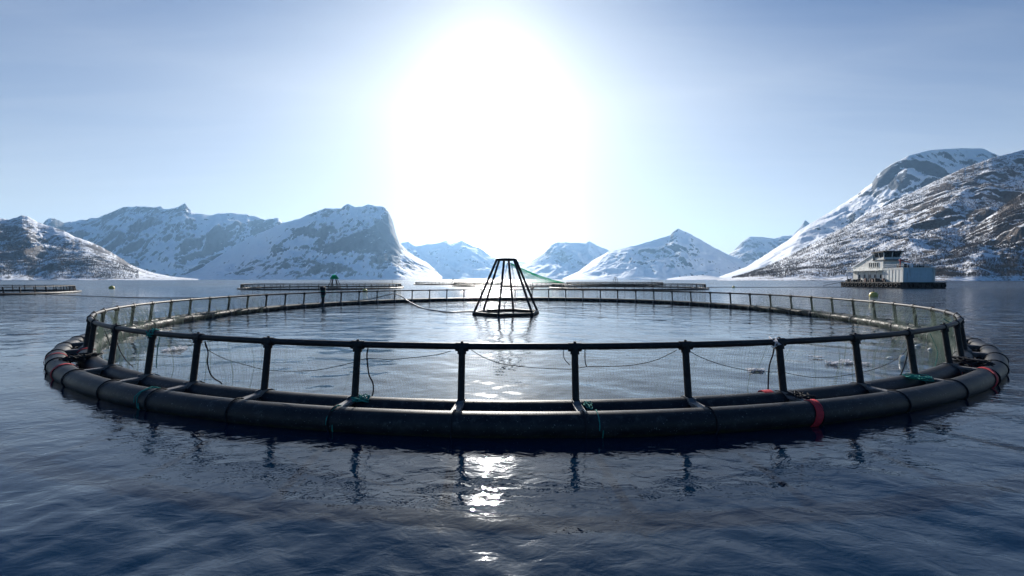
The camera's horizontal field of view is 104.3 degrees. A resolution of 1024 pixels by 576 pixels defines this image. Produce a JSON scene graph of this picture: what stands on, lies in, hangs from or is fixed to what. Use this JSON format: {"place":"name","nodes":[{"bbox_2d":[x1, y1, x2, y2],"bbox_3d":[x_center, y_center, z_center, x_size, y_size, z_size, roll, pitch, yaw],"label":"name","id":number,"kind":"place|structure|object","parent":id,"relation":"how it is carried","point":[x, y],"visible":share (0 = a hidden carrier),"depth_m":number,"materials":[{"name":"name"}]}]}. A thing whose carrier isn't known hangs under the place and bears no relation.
{"place":"outdoors","nodes":[
{"label":"outdoors","id":0,"kind":"place"},
{"bbox_2d":[0,215,197,279],"bbox_3d":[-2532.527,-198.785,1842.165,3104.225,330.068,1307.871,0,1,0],"label":"hill","id":1,"kind":"structure","parent":0,"point":[33,228],"depth_m":1595.23,"materials":[{"name":"white snow"}]},
{"bbox_2d":[0,223,138,278],"bbox_3d":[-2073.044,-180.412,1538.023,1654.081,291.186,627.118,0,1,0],"label":"birch wood","id":2,"kind":"object","parent":1,"relation":"on","point":[109,275],"visible":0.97,"depth_m":1452.81,"materials":[{"name":"brown plant"}]},
{"bbox_2d":[43,203,283,276],"bbox_3d":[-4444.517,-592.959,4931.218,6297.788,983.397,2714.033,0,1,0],"label":"mountain","id":3,"kind":"structure","parent":0,"point":[182,240],"depth_m":4679.87,"materials":[{"name":"white snow"}]},
{"bbox_2d":[180,204,441,279],"bbox_3d":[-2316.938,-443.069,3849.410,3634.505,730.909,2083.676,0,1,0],"label":"mountain","id":4,"kind":"structure","parent":0,"point":[347,242],"depth_m":3387.31,"materials":[{"name":"white snow"}]},
{"bbox_2d":[401,240,528,278],"bbox_3d":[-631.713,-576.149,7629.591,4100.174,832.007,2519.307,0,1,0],"label":"mountain","id":5,"kind":"structure","parent":0,"point":[461,259],"depth_m":7675.92,"materials":[{"name":"white snow"}]},
{"bbox_2d":[0,279,1023,575],"bbox_3d":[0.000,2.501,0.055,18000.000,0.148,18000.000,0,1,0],"label":"water","id":6,"kind":"structure","parent":0,"point":[92,487],"depth_m":5.49,"materials":[{"name":"blue liquid"}]},
{"bbox_2d":[0,285,81,294],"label":"fish pen","id":7,"kind":"object","parent":6,"relation":"on","point":[71,289],"visible":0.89,"depth_m":70.73,"materials":[{"name":"black plastic"}]},
{"bbox_2d":[40,294,185,297],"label":"floating hose","id":8,"kind":"object","parent":6,"relation":"on","point":[123,297],"visible":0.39,"depth_m":54.12,"materials":[{"name":"black plastic"}]},
{"bbox_2d":[163,345,187,350],"bbox_3d":[-11.893,2.143,14.137,0.591,0.122,0.812,0,1,0],"label":"white cord","id":9,"kind":"object","parent":6,"relation":"on","point":[175,348],"visible":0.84,"depth_m":14.05,"materials":[{"name":"white fabric"}]},
{"bbox_2d":[237,283,403,289],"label":"fish pen","id":10,"kind":"object","parent":6,"relation":"on","point":[243,287],"visible":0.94,"depth_m":96.93,"materials":[{"name":"black plastic"}]},
{"bbox_2d":[329,279,340,287],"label":"bird net stand","id":11,"kind":"object","parent":6,"relation":"in","point":[336,280],"visible":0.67,"depth_m":112.19,"materials":[{"name":"black plastic"}]},
{"bbox_2d":[349,293,486,312],"bbox_3d":[-7.865,1.229,36.113,16.998,1.041,5.555,1,2,40],"label":"feed hose","id":12,"kind":"object","parent":6,"relation":"on","point":[419,306],"visible":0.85,"depth_m":34.68,"materials":[{"name":"grey plastic"}]},
{"bbox_2d":[415,281,500,284],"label":"fish pen","id":13,"kind":"object","parent":6,"relation":"on","point":[437,283],"visible":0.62,"depth_m":175.44,"materials":[{"name":"black plastic"}]},
{"bbox_2d":[472,258,538,316],"bbox_3d":[-0.400,-0.058,28.906,4.942,4.166,5.085,0,1,0],"label":"bird net stand","id":14,"kind":"object","parent":6,"relation":"on","point":[498,310],"visible":0.85,"depth_m":28.33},
{"bbox_2d":[504,263,563,282],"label":"bird net","id":15,"kind":"object","parent":14,"relation":"on","point":[537,276],"visible":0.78,"depth_m":137.73,"materials":[{"name":"green fabric"}]},
{"bbox_2d":[452,282,565,286],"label":"fish pen","id":16,"kind":"object","parent":6,"relation":"on","point":[494,285],"visible":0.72,"depth_m":133.19,"materials":[{"name":"black plastic"}]},
{"bbox_2d":[44,289,1009,437],"bbox_3d":[0.413,1.314,27.142,41.909,1.593,41.902,0,1,0],"label":"fish pen","id":17,"kind":"object","parent":6,"relation":"on","point":[460,416],"visible":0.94,"depth_m":7.43,"materials":[{"name":"black plastic"}]},
{"bbox_2d":[50,363,77,379],"bbox_3d":[-11.290,2.107,10.062,0.164,0.401,0.512,1,2,43],"label":"webbing strap","id":18,"kind":"object","parent":17,"relation":"attached to","point":[57,366],"visible":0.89,"depth_m":9.94,"materials":[{"name":"red fabric"}]},
{"bbox_2d":[54,352,102,361],"bbox_3d":[-11.861,1.885,10.903,0.582,0.193,0.811,0,1,0],"label":"rope tangle","id":19,"kind":"object","parent":17,"relation":"on","point":[78,356],"visible":0.99,"depth_m":10.79,"materials":[{"name":"grey fabric"}]},
{"bbox_2d":[117,342,132,366],"bbox_3d":[-9.889,1.536,10.139,1.302,0.824,0.037,1,1,31],"label":"hanging rope","id":20,"kind":"object","parent":17,"relation":"hanging from","point":[122,354],"visible":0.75,"depth_m":10.17,"materials":[{"name":"grey fabric"}]},
{"bbox_2d":[133,386,160,409],"bbox_3d":[-7.150,2.196,7.867,0.146,0.481,0.476,0,1,18],"label":"lashing rope","id":21,"kind":"object","parent":17,"relation":"on","point":[138,393],"visible":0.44,"depth_m":7.69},
{"bbox_2d":[146,328,159,336],"bbox_3d":[-8.135,1.011,9.033,0.216,0.211,0.240,0,1,0],"label":"rope tangle","id":22,"kind":"object","parent":17,"relation":"on","point":[149,334],"visible":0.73,"depth_m":8.95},
{"bbox_2d":[156,337,159,367],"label":"hanging rope","id":23,"kind":"object","parent":17,"relation":"hanging from","point":[157,352],"visible":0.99,"depth_m":9.24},
{"bbox_2d":[204,341,221,383],"bbox_3d":[-6.342,1.582,8.450,0.531,0.887,0.032,0,1,20],"label":"hanging rope","id":24,"kind":"object","parent":17,"relation":"hanging from","point":[208,365],"visible":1,"depth_m":8.49,"materials":[{"name":"grey fabric"}]},
{"bbox_2d":[319,286,325,303],"bbox_3d":[-17.301,0.654,36.421,0.584,1.618,0.585,0,1,0],"label":"tied bundle","id":25,"kind":"object","parent":17,"relation":"attached to","point":[322,290],"visible":0.97,"depth_m":36.29,"materials":[{"name":"black fabric"}]},
{"bbox_2d":[205,346,450,371],"bbox_3d":[-3.873,1.401,7.837,5.601,0.522,0.212,0,1,12],"label":"hanging rope","id":26,"kind":"object","parent":17,"relation":"hanging from","point":[330,367],"visible":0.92,"depth_m":7.65,"materials":[{"name":"grey fabric"}]},
{"bbox_2d":[351,394,369,402],"bbox_3d":[-2.716,1.986,7.173,0.314,0.132,0.210,0,1,0],"label":"rope tangle","id":27,"kind":"object","parent":17,"relation":"on","point":[361,398],"visible":1,"depth_m":7.12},
{"bbox_2d":[366,348,373,396],"bbox_3d":[-2.677,1.592,7.516,0.151,0.934,0.026,0,1,9],"label":"hanging rope","id":28,"kind":"object","parent":17,"relation":"hanging from","point":[368,372],"visible":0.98,"depth_m":7.51,"materials":[{"name":"grey fabric"}]},
{"bbox_2d":[472,350,675,368],"bbox_3d":[1.165,1.308,7.330,3.823,0.360,0.106,0,1,-2],"label":"hanging rope","id":29,"kind":"object","parent":17,"relation":"hanging from","point":[579,367],"visible":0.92,"depth_m":7.29,"materials":[{"name":"grey fabric"}]},
{"bbox_2d":[583,401,592,409],"bbox_3d":[1.316,2.013,6.862,0.161,0.100,0.339,0,1,0],"label":"rope tangle","id":30,"kind":"object","parent":17,"relation":"on","point":[587,402],"visible":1,"depth_m":6.87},
{"bbox_2d":[594,410,603,437],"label":"lashing rope","id":31,"kind":"object","parent":17,"relation":"attached to","point":[599,424],"visible":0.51,"depth_m":6.25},
{"bbox_2d":[758,389,772,392],"bbox_3d":[4.876,2.124,7.598,0.235,0.327,0.556,0,1,14],"label":"webbing strap","id":32,"kind":"object","parent":17,"relation":"attached to","point":[768,391],"visible":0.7,"depth_m":7.62,"materials":[{"name":"red fabric"}]},
{"bbox_2d":[767,348,774,389],"bbox_3d":[5.098,1.593,7.833,0.166,0.922,0.026,0,1,-15],"label":"hanging rope","id":33,"kind":"object","parent":17,"relation":"hanging from","point":[769,368],"visible":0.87,"depth_m":7.82,"materials":[{"name":"grey fabric"}]},
{"bbox_2d":[769,336,780,347],"bbox_3d":[5.039,1.035,7.602,0.198,0.214,0.149,0,1,0],"label":"rope tangle","id":34,"kind":"object","parent":17,"relation":"attached to","point":[775,345],"visible":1,"depth_m":7.58,"materials":[{"name":"white fabric"}]},
{"bbox_2d":[691,349,906,377],"bbox_3d":[6.415,1.497,8.333,6.450,0.718,0.279,0,1,-18],"label":"hanging rope","id":35,"kind":"object","parent":17,"relation":"hanging from","point":[799,375],"visible":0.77,"depth_m":8.04,"materials":[{"name":"grey fabric"}]},
{"bbox_2d":[786,391,816,399],"bbox_3d":[5.366,1.996,7.450,0.450,0.101,0.434,0,1,0],"label":"rope tangle","id":36,"kind":"object","parent":17,"relation":"on","point":[798,394],"visible":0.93,"depth_m":7.36,"materials":[{"name":"grey fabric"}]},
{"bbox_2d":[804,399,823,426],"bbox_3d":[5.291,2.174,7.018,0.231,0.401,0.639,1,1,22],"label":"webbing strap","id":37,"kind":"object","parent":17,"relation":"attached to","point":[819,414],"visible":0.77,"depth_m":6.79,"materials":[{"name":"red fabric"}]},
{"bbox_2d":[899,351,907,375],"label":"hanging rope","id":38,"kind":"object","parent":17,"relation":"hanging from","point":[904,363],"visible":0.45,"depth_m":9.30,"materials":[{"name":"grey fabric"}]},
{"bbox_2d":[902,373,933,381],"bbox_3d":[8.877,1.950,8.694,0.573,0.119,0.466,0,1,0],"label":"rope tangle","id":39,"kind":"object","parent":17,"relation":"on","point":[919,377],"visible":1,"depth_m":8.59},
{"bbox_2d":[952,355,994,367],"bbox_3d":[11.791,1.890,10.278,0.601,0.226,0.854,0,1,0],"label":"rope tangle","id":40,"kind":"object","parent":17,"relation":"on","point":[975,363],"visible":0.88,"depth_m":10.09,"materials":[{"name":"grey fabric"}]},
{"bbox_2d":[978,367,998,388],"bbox_3d":[11.356,2.119,9.534,0.228,0.401,1.060,1,1,31],"label":"webbing strap","id":41,"kind":"object","parent":17,"relation":"on","point":[995,374],"visible":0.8,"depth_m":9.29,"materials":[{"name":"red fabric"}]},
{"bbox_2d":[518,307,651,319],"bbox_3d":[4.814,1.675,26.657,10.391,0.532,0.024,1,1,27],"label":"bird line","id":42,"kind":"object","parent":6,"relation":"on","point":[579,315],"visible":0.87,"depth_m":26.91,"materials":[{"name":"grey fabric"}]},
{"bbox_2d":[565,282,662,285],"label":"fish pen","id":43,"kind":"object","parent":6,"relation":"on","point":[615,282],"visible":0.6,"depth_m":154.41,"materials":[{"name":"black plastic"}]},
{"bbox_2d":[549,283,709,289],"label":"fish pen","id":44,"kind":"object","parent":6,"relation":"on","point":[692,287],"visible":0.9,"depth_m":95.47,"materials":[{"name":"black plastic"}]},
{"bbox_2d":[745,368,765,371],"bbox_3d":[6.550,2.217,10.713,0.528,0.121,0.217,0,1,0],"label":"white cord","id":45,"kind":"object","parent":6,"relation":"on","point":[754,369],"visible":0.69,"depth_m":10.68,"materials":[{"name":"white fabric"}]},
{"bbox_2d":[825,360,839,364],"bbox_3d":[9.389,2.197,11.651,0.316,0.113,0.259,0,1,0],"label":"white cord","id":46,"kind":"object","parent":6,"relation":"on","point":[834,363],"visible":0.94,"depth_m":11.62,"materials":[{"name":"white fabric"}]},
{"bbox_2d":[839,359,853,363],"bbox_3d":[9.920,2.192,11.798,0.366,0.159,0.290,0,1,0],"label":"white cord","id":47,"kind":"object","parent":6,"relation":"on","point":[847,362],"visible":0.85,"depth_m":11.74,"materials":[{"name":"white fabric"}]},
{"bbox_2d":[869,290,877,296],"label":"buoy","id":48,"kind":"object","parent":6,"relation":"on","point":[873,294],"visible":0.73,"depth_m":57.52,"materials":[{"name":"yellow plastic"}]},
{"bbox_2d":[823,247,946,287],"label":"feed barge","id":49,"kind":"object","parent":6,"relation":"on","point":[885,269],"visible":1,"depth_m":118.67,"materials":[{"name":"white metal"}]},
{"bbox_2d":[899,355,906,361],"bbox_3d":[11.879,2.156,12.099,0.190,0.254,0.190,-1,2,-44],"label":"net float","id":50,"kind":"object","parent":6,"relation":"on","point":[902,358],"visible":0.56,"depth_m":12.04,"materials":[{"name":"white plastic"}]},
{"bbox_2d":[0,0,1023,261],"label":"sky","id":51,"kind":"structure","parent":0,"point":[517,129],"materials":[{"name":"blue"}]},
{"bbox_2d":[496,241,608,279],"bbox_3d":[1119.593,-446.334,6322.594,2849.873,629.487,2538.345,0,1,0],"label":"mountain","id":52,"kind":"structure","parent":0,"point":[559,260],"depth_m":6080.63,"materials":[{"name":"white snow"}]},
{"bbox_2d":[563,229,748,279],"bbox_3d":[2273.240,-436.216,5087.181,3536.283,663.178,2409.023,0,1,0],"label":"mountain","id":53,"kind":"structure","parent":0,"point":[678,253],"depth_m":4602.07,"materials":[{"name":"white snow"}]},
{"bbox_2d":[667,275,725,279],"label":"islet","id":54,"kind":"object","parent":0,"point":[701,277],"visible":0.85,"depth_m":1444.88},
{"bbox_2d":[729,220,809,264],"bbox_3d":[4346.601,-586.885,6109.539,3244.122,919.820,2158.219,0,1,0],"label":"mountain","id":55,"kind":"structure","parent":0,"point":[749,250],"depth_m":5954.46,"materials":[{"name":"white snow"}]},
{"bbox_2d":[720,148,997,278],"bbox_3d":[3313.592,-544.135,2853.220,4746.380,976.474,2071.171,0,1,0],"label":"mountain","id":56,"kind":"structure","parent":0,"point":[901,178],"depth_m":2709.42,"materials":[{"name":"white snow"}]},
{"bbox_2d":[717,150,1023,280],"bbox_3d":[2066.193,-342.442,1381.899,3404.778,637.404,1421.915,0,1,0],"label":"mountain","id":57,"kind":"structure","parent":0,"point":[1003,177],"depth_m":1118.73,"materials":[{"name":"white snow"}]},
{"bbox_2d":[732,152,1023,277],"bbox_3d":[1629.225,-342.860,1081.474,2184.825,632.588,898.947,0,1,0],"label":"birch wood","id":58,"kind":"object","parent":57,"relation":"on","point":[938,270],"visible":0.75,"depth_m":925.63,"materials":[{"name":"brown plant"}]},
{"bbox_2d":[832,194,1023,280],"bbox_3d":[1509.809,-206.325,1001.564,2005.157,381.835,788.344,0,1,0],"label":"mountain","id":59,"kind":"structure","parent":0,"point":[991,254],"depth_m":755.46,"materials":[{"name":"white snow"}]}
]}

